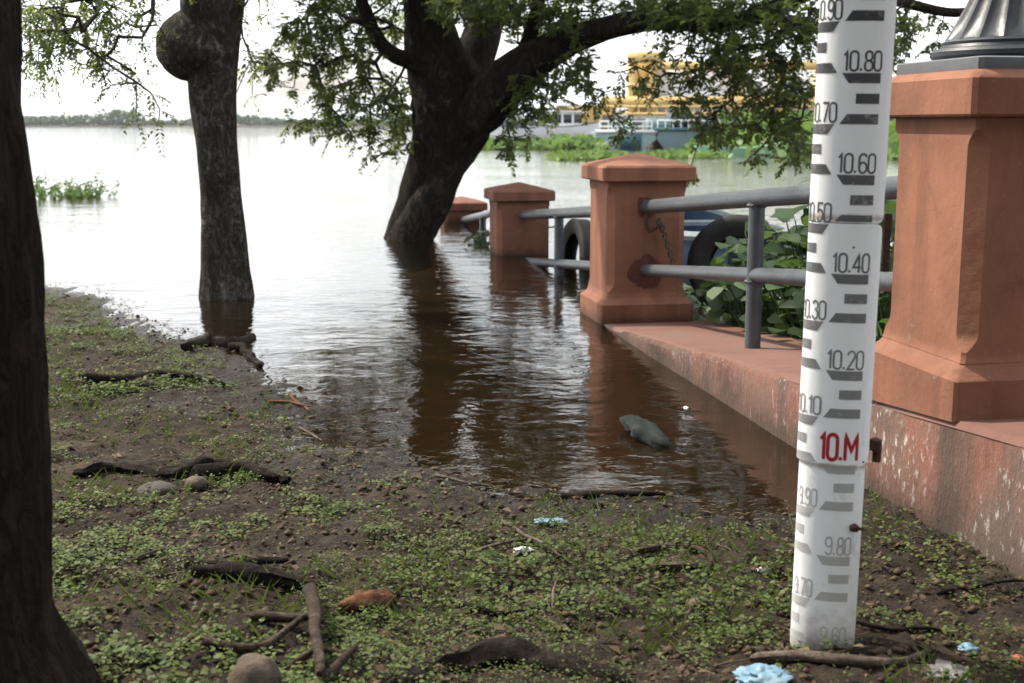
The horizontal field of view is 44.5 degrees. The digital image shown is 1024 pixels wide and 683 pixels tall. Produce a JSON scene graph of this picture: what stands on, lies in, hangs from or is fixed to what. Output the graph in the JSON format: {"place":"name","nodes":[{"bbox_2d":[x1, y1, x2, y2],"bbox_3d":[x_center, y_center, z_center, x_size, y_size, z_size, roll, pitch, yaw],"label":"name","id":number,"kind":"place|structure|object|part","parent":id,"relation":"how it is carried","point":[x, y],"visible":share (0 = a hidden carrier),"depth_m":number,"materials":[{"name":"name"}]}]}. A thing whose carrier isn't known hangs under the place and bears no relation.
{"place":"outdoors","nodes":[
{"label":"outdoors","id":0,"kind":"place"},
{"bbox_2d":[25,125,405,126],"bbox_3d":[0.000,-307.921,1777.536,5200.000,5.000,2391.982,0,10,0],"label":"bank","id":1,"kind":"structure","parent":0,"point":[167,126],"depth_m":613.82,"materials":[{"name":"green plant"}]},
{"bbox_2d":[23,108,539,126],"bbox_3d":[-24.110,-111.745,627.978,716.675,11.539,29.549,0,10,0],"label":"woods","id":2,"kind":"object","parent":1,"relation":"on","point":[117,117],"visible":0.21,"depth_m":621.54,"materials":[{"name":"green plant"}]},
{"bbox_2d":[25,127,898,540],"bbox_3d":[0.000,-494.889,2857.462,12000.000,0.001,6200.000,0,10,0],"label":"river water","id":3,"kind":"structure","parent":0,"point":[449,343],"depth_m":7.84,"materials":[{"name":"brown liquid"}]},
{"bbox_2d":[33,167,119,199],"bbox_3d":[-7.435,-2.531,20.091,2.052,0.574,1.667,6,12,32],"label":"water bush","id":4,"kind":"object","parent":3,"relation":"in","point":[71,192],"visible":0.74,"depth_m":20.03,"materials":[{"name":"green plant"}]},
{"bbox_2d":[21,0,290,300],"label":"burl tree","id":5,"kind":"object","parent":3,"relation":"in","point":[197,46],"visible":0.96,"depth_m":8.04,"materials":[{"name":"grey plant"}]},
{"bbox_2d":[464,230,489,246],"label":"leafy plant","id":6,"kind":"object","parent":3,"relation":"on","point":[479,242],"visible":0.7,"depth_m":12.01,"materials":[{"name":"green plant"}]},
{"bbox_2d":[491,108,551,139],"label":"launch","id":7,"kind":"object","parent":3,"relation":"on","point":[520,131],"visible":0.29,"depth_m":90.52,"materials":[{"name":"white paint"}]},
{"bbox_2d":[527,111,600,138],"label":"cabin boat","id":8,"kind":"object","parent":3,"relation":"on","point":[569,122],"visible":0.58,"depth_m":89.19,"materials":[{"name":"white paint"}]},
{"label":"window","id":9,"kind":"part","parent":8,"relation":"part of","materials":[{"name":"grey glass"}]},
{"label":"window","id":10,"kind":"part","parent":8,"relation":"part of","materials":[{"name":"grey glass"}]},
{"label":"window","id":11,"kind":"part","parent":8,"relation":"part of","materials":[{"name":"grey glass"}]},
{"bbox_2d":[563,218,589,260],"bbox_3d":[0.544,-0.664,10.441,0.214,0.727,0.720,-3,10,-14],"label":"tyre","id":12,"kind":"object","parent":3,"relation":"on","point":[576,232],"visible":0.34,"depth_m":10.31,"materials":[{"name":"rubber"}]},
{"bbox_2d":[245,0,964,240],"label":"leaning tree","id":13,"kind":"object","parent":3,"relation":"in","point":[468,93],"visible":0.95,"depth_m":11.68,"materials":[{"name":"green plant"}]},
{"bbox_2d":[601,125,644,129],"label":"quay","id":14,"kind":"structure","parent":3,"relation":"in","point":[606,128],"depth_m":97.59,"materials":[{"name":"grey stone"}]},
{"bbox_2d":[554,104,615,123],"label":"shed","id":15,"kind":"structure","parent":14,"relation":"on","point":[567,107],"depth_m":105.22,"materials":[{"name":"yellow paint"}]},
{"bbox_2d":[589,120,657,147],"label":"barge","id":16,"kind":"object","parent":3,"relation":"on","point":[645,138],"visible":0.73,"depth_m":61.98,"materials":[{"name":"teal paint"}]},
{"bbox_2d":[620,414,673,447],"bbox_3d":[0.483,0.339,4.660,0.124,0.089,0.349,-4,11,-22],"label":"stone","id":17,"kind":"object","parent":3,"relation":"on","point":[640,429],"visible":0.94,"depth_m":4.59,"materials":[{"name":"stone"}]},
{"bbox_2d":[645,112,719,147],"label":"barge","id":18,"kind":"object","parent":3,"relation":"on","point":[673,136],"visible":0.51,"depth_m":62.06,"materials":[{"name":"grey paint"}]},
{"bbox_2d":[483,109,898,160],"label":"floating plants","id":19,"kind":"object","parent":3,"relation":"on","point":[560,141],"visible":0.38,"depth_m":50.87,"materials":[{"name":"green plant"}]},
{"bbox_2d":[683,283,727,310],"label":"leafy plant","id":20,"kind":"object","parent":3,"relation":"on","point":[691,296],"visible":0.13,"depth_m":7.99,"materials":[{"name":"green plant"}]},
{"bbox_2d":[694,142,778,153],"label":"canoe","id":21,"kind":"object","parent":3,"relation":"on","point":[736,150],"visible":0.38,"depth_m":49.10,"materials":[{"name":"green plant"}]},
{"bbox_2d":[687,214,787,314],"bbox_3d":[1.344,-0.455,7.432,0.590,0.601,0.251,3,10,19],"label":"tyre","id":22,"kind":"object","parent":3,"relation":"on","point":[703,249],"visible":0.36,"depth_m":7.41,"materials":[{"name":"rubber"}]},
{"bbox_2d":[683,210,807,287],"bbox_3d":[1.519,-0.759,9.922,1.020,0.701,3.228,-2,10,-9],"label":"wooden boat","id":23,"kind":"object","parent":3,"relation":"on","point":[696,223],"visible":0.04,"depth_m":10.29,"materials":[{"name":"blue paint"}]},
{"bbox_2d":[695,248,796,327],"bbox_3d":[1.522,-0.252,7.245,0.939,0.575,0.951,0,10,0],"label":"leafy plant","id":24,"kind":"object","parent":3,"relation":"on","point":[734,322],"visible":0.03,"depth_m":7.07,"materials":[{"name":"green plant"}]},
{"bbox_2d":[700,220,806,339],"bbox_3d":[1.501,-0.328,6.799,0.954,0.681,1.020,0,10,0],"label":"leafy plant","id":25,"kind":"object","parent":3,"relation":"on","point":[716,303],"visible":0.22,"depth_m":6.79,"materials":[{"name":"green plant"}]},
{"bbox_2d":[734,243,892,341],"bbox_3d":[1.576,-0.193,6.231,0.894,0.665,0.974,0,10,0],"label":"leafy plant","id":26,"kind":"object","parent":3,"relation":"on","point":[778,318],"visible":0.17,"depth_m":6.22,"materials":[{"name":"green plant"}]},
{"bbox_2d":[765,179,893,307],"bbox_3d":[1.788,-0.464,6.599,0.971,0.962,0.987,0,10,0],"label":"leafy plant","id":27,"kind":"object","parent":3,"relation":"on","point":[794,235],"visible":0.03,"depth_m":6.57,"materials":[{"name":"green plant"}]},
{"bbox_2d":[802,199,896,339],"bbox_3d":[1.802,-0.268,5.687,0.968,0.888,0.897,8,12,37],"label":"leafy plant","id":28,"kind":"object","parent":3,"relation":"on","point":[889,207],"visible":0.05,"depth_m":5.60,"materials":[{"name":"green plant"}]},
{"bbox_2d":[22,0,968,122],"label":"sky","id":29,"kind":"structure","parent":0,"point":[76,99],"materials":[{"name":"white"}]},
{"bbox_2d":[45,287,1023,682],"bbox_3d":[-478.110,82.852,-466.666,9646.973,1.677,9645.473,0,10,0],"label":"ground","id":30,"kind":"structure","parent":0,"point":[139,447],"depth_m":3.32,"materials":[{"name":"soil"}]},
{"bbox_2d":[0,0,102,682],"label":"tree","id":31,"kind":"object","parent":30,"relation":"on","point":[41,641],"visible":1,"depth_m":2.06,"materials":[{"name":"brown plant"}]},
{"bbox_2d":[81,370,225,385],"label":"branch","id":32,"kind":"object","parent":30,"relation":"on","point":[96,377],"visible":0.88,"depth_m":5.49,"materials":[{"name":"brown wood"}]},
{"bbox_2d":[134,539,178,561],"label":"twig","id":33,"kind":"object","parent":30,"relation":"on","point":[140,557],"visible":0.86,"depth_m":3.17,"materials":[{"name":"brown wood"}]},
{"bbox_2d":[137,481,177,495],"bbox_3d":[-1.084,0.462,3.826,0.129,0.060,0.104,0,10,0],"label":"stone","id":34,"kind":"object","parent":30,"relation":"on","point":[163,487],"visible":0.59,"depth_m":3.80,"materials":[{"name":"grey stone"}]},
{"bbox_2d":[72,455,291,483],"bbox_3d":[-1.041,0.416,4.048,0.713,0.074,0.200,1,10,4],"label":"root","id":35,"kind":"object","parent":30,"relation":"on","point":[199,465],"visible":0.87,"depth_m":4.00,"materials":[{"name":"brown plant"}]},
{"bbox_2d":[185,476,207,490],"bbox_3d":[-0.982,0.444,3.894,0.073,0.050,0.070,0,10,0],"label":"stone","id":36,"kind":"object","parent":30,"relation":"on","point":[199,482],"visible":0.97,"depth_m":3.87,"materials":[{"name":"grey stone"}]},
{"bbox_2d":[180,332,264,366],"bbox_3d":[-1.489,0.045,6.383,0.397,0.106,0.973,-2,10,-14],"label":"driftwood","id":37,"kind":"object","parent":30,"relation":"on","point":[235,343],"visible":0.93,"depth_m":6.45,"materials":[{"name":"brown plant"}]},
{"bbox_2d":[184,556,288,567],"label":"branch","id":38,"kind":"object","parent":30,"relation":"on","point":[261,560],"visible":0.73,"depth_m":3.12,"materials":[{"name":"brown plant"}]},
{"bbox_2d":[228,653,280,682],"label":"stone","id":39,"kind":"object","parent":30,"relation":"on","point":[253,668],"visible":1,"depth_m":2.37,"materials":[{"name":"stone"}]},
{"bbox_2d":[186,562,324,589],"bbox_3d":[-0.619,0.558,2.988,0.361,0.057,0.060,3,10,17],"label":"log","id":40,"kind":"object","parent":30,"relation":"on","point":[262,574],"visible":0.84,"depth_m":2.96,"materials":[{"name":"brown wood"}]},
{"bbox_2d":[201,582,354,676],"bbox_3d":[-0.413,0.610,2.607,0.372,0.080,0.401,6,12,31],"label":"branch","id":41,"kind":"object","parent":30,"relation":"on","point":[318,650],"visible":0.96,"depth_m":2.58,"materials":[{"name":"brown plant"}]},
{"bbox_2d":[269,392,312,410],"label":"twig","id":42,"kind":"object","parent":30,"relation":"on","point":[296,402],"visible":0.94,"depth_m":5.19,"materials":[{"name":"orange wood"}]},
{"bbox_2d":[299,426,320,439],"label":"twig","id":43,"kind":"object","parent":30,"relation":"on","point":[306,431],"visible":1,"depth_m":4.71,"materials":[{"name":"brown wood"}]},
{"bbox_2d":[316,643,357,682],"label":"branch","id":44,"kind":"object","parent":30,"relation":"on","point":[337,664],"visible":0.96,"depth_m":2.42,"materials":[{"name":"brown plant"}]},
{"bbox_2d":[337,589,396,613],"bbox_3d":[-0.331,0.598,2.863,0.137,0.066,0.082,0,10,0],"label":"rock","id":45,"kind":"object","parent":30,"relation":"on","point":[357,598],"visible":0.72,"depth_m":2.84,"materials":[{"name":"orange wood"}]},
{"bbox_2d":[433,474,522,492],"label":"twig","id":46,"kind":"object","parent":30,"relation":"on","point":[456,480],"visible":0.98,"depth_m":4.01,"materials":[{"name":"brown wood"}]},
{"bbox_2d":[387,636,631,682],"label":"root","id":47,"kind":"object","parent":30,"relation":"on","point":[499,649],"visible":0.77,"depth_m":2.52,"materials":[{"name":"brown plant"}]},
{"bbox_2d":[463,597,569,616],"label":"twig","id":48,"kind":"object","parent":30,"relation":"on","point":[486,610],"visible":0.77,"depth_m":2.82,"materials":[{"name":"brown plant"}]},
{"bbox_2d":[513,546,534,553],"bbox_3d":[0.032,0.550,3.299,0.063,0.020,0.033,0,10,0],"label":"plastic scrap","id":49,"kind":"object","parent":30,"relation":"on","point":[523,549],"visible":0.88,"depth_m":3.29,"materials":[{"name":"white plastic"}]},
{"bbox_2d":[480,520,570,563],"bbox_3d":[0.015,0.536,3.372,0.212,0.050,0.407,-8,12,-37],"label":"twig","id":50,"kind":"object","parent":30,"relation":"on","point":[520,532],"visible":0.67,"depth_m":3.33,"materials":[{"name":"wood"}]},
{"bbox_2d":[46,326,1014,682],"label":"twig litter","id":51,"kind":"object","parent":30,"relation":"on","point":[496,586],"visible":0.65,"depth_m":2.91,"materials":[{"name":"brown wood"}]},
{"bbox_2d":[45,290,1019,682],"bbox_3d":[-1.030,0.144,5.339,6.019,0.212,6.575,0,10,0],"label":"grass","id":52,"kind":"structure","parent":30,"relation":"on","point":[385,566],"depth_m":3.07,"materials":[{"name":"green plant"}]},
{"bbox_2d":[45,282,1023,682],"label":"ground cover","id":53,"kind":"object","parent":30,"relation":"on","point":[163,656],"visible":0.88,"depth_m":3.05,"materials":[{"name":"green plant"}]},
{"bbox_2d":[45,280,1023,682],"bbox_3d":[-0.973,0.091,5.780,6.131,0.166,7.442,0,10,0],"label":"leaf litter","id":54,"kind":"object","parent":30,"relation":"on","point":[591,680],"visible":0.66,"depth_m":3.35,"materials":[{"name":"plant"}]},
{"bbox_2d":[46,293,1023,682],"bbox_3d":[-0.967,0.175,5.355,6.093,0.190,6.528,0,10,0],"label":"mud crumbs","id":55,"kind":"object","parent":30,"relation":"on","point":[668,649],"visible":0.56,"depth_m":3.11,"materials":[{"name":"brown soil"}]},
{"bbox_2d":[534,517,566,525],"bbox_3d":[0.109,0.518,3.581,0.102,0.024,0.044,0,10,0],"label":"plastic scrap","id":56,"kind":"object","parent":30,"relation":"on","point":[545,520],"visible":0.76,"depth_m":3.57,"materials":[{"name":"blue plastic"}]},
{"bbox_2d":[551,575,560,611],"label":"twig","id":57,"kind":"object","parent":30,"relation":"on","point":[553,594],"visible":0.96,"depth_m":2.90,"materials":[{"name":"wood"}]},
{"bbox_2d":[555,490,668,497],"bbox_3d":[0.521,0.500,4.103,0.827,0.160,0.236,-8,13,-39],"label":"stick","id":58,"kind":"object","parent":30,"relation":"on","point":[598,493],"visible":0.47,"depth_m":3.89,"materials":[{"name":"brown wood"}]},
{"bbox_2d":[636,543,714,577],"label":"branch","id":59,"kind":"object","parent":30,"relation":"on","point":[649,548],"visible":0.8,"depth_m":3.27,"materials":[{"name":"brown wood"}]},
{"bbox_2d":[650,561,707,571],"bbox_3d":[0.429,0.568,3.152,0.161,0.031,0.037,-2,10,-14],"label":"log","id":60,"kind":"object","parent":30,"relation":"on","point":[677,565],"visible":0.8,"depth_m":3.14,"materials":[{"name":"brown wood"}]},
{"bbox_2d":[685,598,710,609],"bbox_3d":[0.435,0.617,2.923,0.062,0.033,0.047,0,10,0],"label":"stone","id":61,"kind":"object","parent":30,"relation":"on","point":[692,605],"visible":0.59,"depth_m":2.91,"materials":[{"name":"brown stone"}]},
{"bbox_2d":[732,663,794,682],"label":"plastic bag","id":62,"kind":"object","parent":30,"relation":"on","point":[759,673],"visible":1,"depth_m":2.43,"materials":[{"name":"blue plastic"}]},
{"bbox_2d":[756,567,772,573],"bbox_3d":[0.644,0.586,3.191,0.043,0.023,0.026,-2,10,-11],"label":"plastic scrap","id":63,"kind":"object","parent":30,"relation":"on","point":[764,569],"visible":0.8,"depth_m":3.18,"materials":[{"name":"white plastic"}]},
{"bbox_2d":[604,321,1023,584],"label":"ramp wall","id":64,"kind":"structure","parent":30,"relation":"on","point":[965,479],"depth_m":3.71,"materials":[{"name":"pink paint"}]},
{"bbox_2d":[444,196,487,222],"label":"pillar","id":65,"kind":"structure","parent":64,"relation":"on","point":[462,206],"depth_m":14.82,"materials":[{"name":"concrete"}]},
{"bbox_2d":[460,210,489,233],"bbox_3d":[-0.292,-1.076,13.293,0.098,0.987,3.513,-2,10,-10],"label":"railing","id":66,"kind":"object","parent":64,"relation":"on","point":[482,217],"visible":0.35,"depth_m":13.36,"materials":[{"name":"grey metal"}]},
{"bbox_2d":[484,182,554,255],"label":"pillar","id":67,"kind":"structure","parent":64,"relation":"on","point":[512,233],"depth_m":11.10,"materials":[{"name":"concrete"}]},
{"bbox_2d":[519,206,590,275],"bbox_3d":[0.395,-0.703,9.450,0.098,0.890,3.510,-2,10,-10],"label":"railing","id":68,"kind":"object","parent":64,"relation":"on","point":[558,263],"visible":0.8,"depth_m":9.60,"materials":[{"name":"grey metal"}]},
{"bbox_2d":[534,219,553,227],"bbox_3d":[0.277,-0.991,10.242,0.012,0.102,1.292,-2,10,-10],"label":"wire","id":69,"kind":"object","parent":68,"relation":"attached to","point":[543,224],"visible":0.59,"depth_m":10.32,"materials":[{"name":"black metal"}]},
{"bbox_2d":[580,153,696,324],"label":"pillar","id":70,"kind":"structure","parent":64,"relation":"on","point":[625,245],"depth_m":7.29,"materials":[{"name":"concrete"}]},
{"bbox_2d":[644,213,675,264],"bbox_3d":[0.856,-0.580,7.233,0.194,0.345,0.063,-4,11,-23],"label":"chain","id":71,"kind":"object","parent":70,"relation":"hanging from","point":[659,222],"visible":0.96,"depth_m":7.20,"materials":[{"name":"metal"}]},
{"bbox_2d":[640,175,897,348],"bbox_3d":[1.082,-0.394,5.595,0.098,0.871,3.511,-2,10,-10],"label":"railing","id":72,"kind":"object","parent":64,"relation":"on","point":[754,275],"visible":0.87,"depth_m":5.58,"materials":[{"name":"grey metal"}]},
{"bbox_2d":[872,69,1023,421],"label":"pillar","id":73,"kind":"structure","parent":64,"relation":"on","point":[949,345],"depth_m":3.45,"materials":[{"name":"concrete"}]},
{"bbox_2d":[897,0,1023,74],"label":"lamp post","id":74,"kind":"object","parent":73,"relation":"on","point":[986,34],"visible":1,"depth_m":3.44,"materials":[{"name":"metal"}]},
{"bbox_2d":[749,650,930,667],"bbox_3d":[0.690,0.650,2.568,0.391,0.047,0.107,-1,10,-5],"label":"stick","id":75,"kind":"object","parent":30,"relation":"on","point":[772,657],"visible":0.84,"depth_m":2.55,"materials":[{"name":"brown wood"}]},
{"bbox_2d":[790,0,896,649],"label":"water level gauge","id":76,"kind":"object","parent":30,"relation":"on","point":[854,68],"visible":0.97,"depth_m":2.55,"materials":[{"name":"white"}]},
{"bbox_2d":[856,620,963,639],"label":"twig","id":77,"kind":"object","parent":30,"relation":"on","point":[882,627],"visible":0.94,"depth_m":2.75,"materials":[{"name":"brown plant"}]},
{"bbox_2d":[924,659,972,682],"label":"plastic bag","id":78,"kind":"object","parent":30,"relation":"on","point":[943,665],"visible":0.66,"depth_m":2.50,"materials":[{"name":"white plastic"}]},
{"bbox_2d":[957,642,978,653],"bbox_3d":[0.974,0.655,2.670,0.042,0.022,0.043,0,10,0],"label":"plastic scrap","id":79,"kind":"object","parent":30,"relation":"on","point":[965,647],"visible":0.88,"depth_m":2.66,"materials":[{"name":"blue plastic"}]},
{"bbox_2d":[936,579,1023,595],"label":"twig","id":80,"kind":"object","parent":30,"relation":"on","point":[943,592],"visible":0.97,"depth_m":3.07,"materials":[{"name":"brown wood"}]},
{"bbox_2d":[1011,654,1023,662],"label":"plastic scrap","id":81,"kind":"object","parent":30,"relation":"on","point":[1018,656],"visible":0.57,"depth_m":2.66,"materials":[{"name":"orange plastic"}]},
{"bbox_2d":[600,52,894,124],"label":"industrial building","id":82,"kind":"structure","parent":0,"point":[640,113],"depth_m":102.58,"materials":[{"name":"yellow paint"}]}
]}

